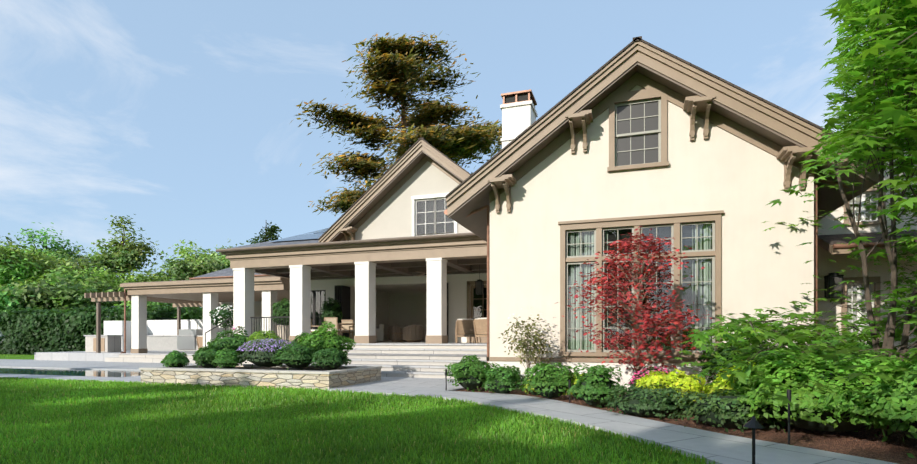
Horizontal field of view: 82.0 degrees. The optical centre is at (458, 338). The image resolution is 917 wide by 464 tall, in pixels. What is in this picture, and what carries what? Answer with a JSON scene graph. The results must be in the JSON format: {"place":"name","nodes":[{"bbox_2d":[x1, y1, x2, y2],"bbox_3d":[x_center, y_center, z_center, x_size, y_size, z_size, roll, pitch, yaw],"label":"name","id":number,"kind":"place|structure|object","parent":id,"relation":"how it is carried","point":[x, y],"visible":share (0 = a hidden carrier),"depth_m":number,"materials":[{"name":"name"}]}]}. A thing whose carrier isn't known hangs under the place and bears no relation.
{"place":"outdoors","nodes":[
{"label":"outdoors","id":0,"kind":"place"},
{"bbox_2d":[205,232,486,378],"bbox_3d":[-2.293,-1.063,22.699,12.286,4.420,14.180,0,0,18],"label":"house porch","id":1,"kind":"object","parent":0,"point":[370,285],"depth_m":18.58,"materials":[{"name":"white paint"}]},
{"bbox_2d":[0,354,715,463],"bbox_3d":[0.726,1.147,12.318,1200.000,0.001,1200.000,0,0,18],"label":"lawn","id":2,"kind":"structure","parent":0,"point":[18,356],"depth_m":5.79,"materials":[{"name":"green plant"}]},
{"bbox_2d":[34,276,289,362],"bbox_3d":[-14.432,-0.793,28.120,16.100,3.880,6.700,0,0,18],"label":"pergola","id":3,"kind":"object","parent":2,"relation":"on","point":[139,337],"depth_m":26.12,"materials":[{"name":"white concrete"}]},
{"bbox_2d":[0,31,501,354],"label":"trees","id":4,"kind":"object","parent":2,"relation":"on","point":[24,282],"visible":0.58,"depth_m":38.70,"materials":[{"name":"green plant"}]},
{"bbox_2d":[0,297,916,457],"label":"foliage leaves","id":5,"kind":"object","parent":2,"relation":"on","point":[890,398],"visible":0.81,"depth_m":7.52,"materials":[{"name":"green plant"}]},
{"bbox_2d":[0,305,669,383],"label":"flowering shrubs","id":6,"kind":"object","parent":5,"relation":"on","point":[219,317],"visible":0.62,"depth_m":12.84,"materials":[{"name":"plant"}]},
{"bbox_2d":[553,226,728,370],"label":"red maple leaves","id":7,"kind":"object","parent":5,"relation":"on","point":[605,284],"visible":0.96,"depth_m":9.47,"materials":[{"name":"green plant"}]},
{"bbox_2d":[673,0,916,408],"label":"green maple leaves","id":8,"kind":"object","parent":5,"relation":"on","point":[857,16],"visible":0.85,"depth_m":5.89,"materials":[{"name":"green plant"}]},
{"bbox_2d":[0,359,916,463],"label":"hardscape","id":9,"kind":"structure","parent":2,"relation":"on","point":[717,445],"depth_m":8.21,"materials":[{"name":"grey stone"}]},
{"bbox_2d":[0,1,916,439],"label":"vegetation trunks","id":10,"kind":"object","parent":2,"relation":"on","point":[888,337],"visible":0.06,"depth_m":7.05,"materials":[{"name":"brown plant"}]},
{"bbox_2d":[196,264,843,463],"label":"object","id":11,"kind":"object","parent":2,"relation":"on","point":[476,328],"visible":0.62,"depth_m":19.07,"materials":[{"name":"brown wood"}]},
{"bbox_2d":[189,89,916,353],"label":"house roofs","id":12,"kind":"structure","parent":2,"relation":"on","point":[830,245],"depth_m":12.27,"materials":[{"name":"grey"}]},
{"bbox_2d":[444,36,883,389],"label":"house wing","id":13,"kind":"structure","parent":2,"relation":"on","point":[727,166],"depth_m":11.13,"materials":[{"name":"beige paint"}]},
{"bbox_2d":[617,101,657,165],"bbox_3d":[3.854,-4.408,11.363,0.840,1.290,0.030,0,0,18],"label":"window","id":14,"kind":"structure","parent":13,"relation":"attached to","point":[637,125],"depth_m":11.36,"materials":[{"name":"grey glass"}]},
{"bbox_2d":[569,224,710,349],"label":"house curtains","id":15,"kind":"object","parent":13,"relation":"attached to","point":[707,265],"depth_m":11.77,"materials":[{"name":"white fabric"}]},
{"bbox_2d":[568,224,711,349],"bbox_3d":[3.840,-1.071,11.352,2.940,2.615,0.001,0,0,18],"label":"window","id":16,"kind":"structure","parent":13,"relation":"in","point":[643,285],"depth_m":11.27,"materials":[{"name":"glass"}]},
{"bbox_2d":[318,89,537,241],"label":"house","id":17,"kind":"structure","parent":0,"point":[386,204],"depth_m":17.66,"materials":[{"name":"beige paint"}]},
{"bbox_2d":[0,0,892,307],"label":"sky","id":18,"kind":"structure","parent":0,"point":[175,115],"materials":[{"name":"blue"}]},
{"bbox_2d":[847,193,875,340],"bbox_3d":[9.376,-1.628,12.282,0.650,3.550,0.001,0,0,18],"label":"window","id":19,"kind":"structure","parent":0,"point":[853,285],"depth_m":12.31,"materials":[{"name":"glass"}]}
]}

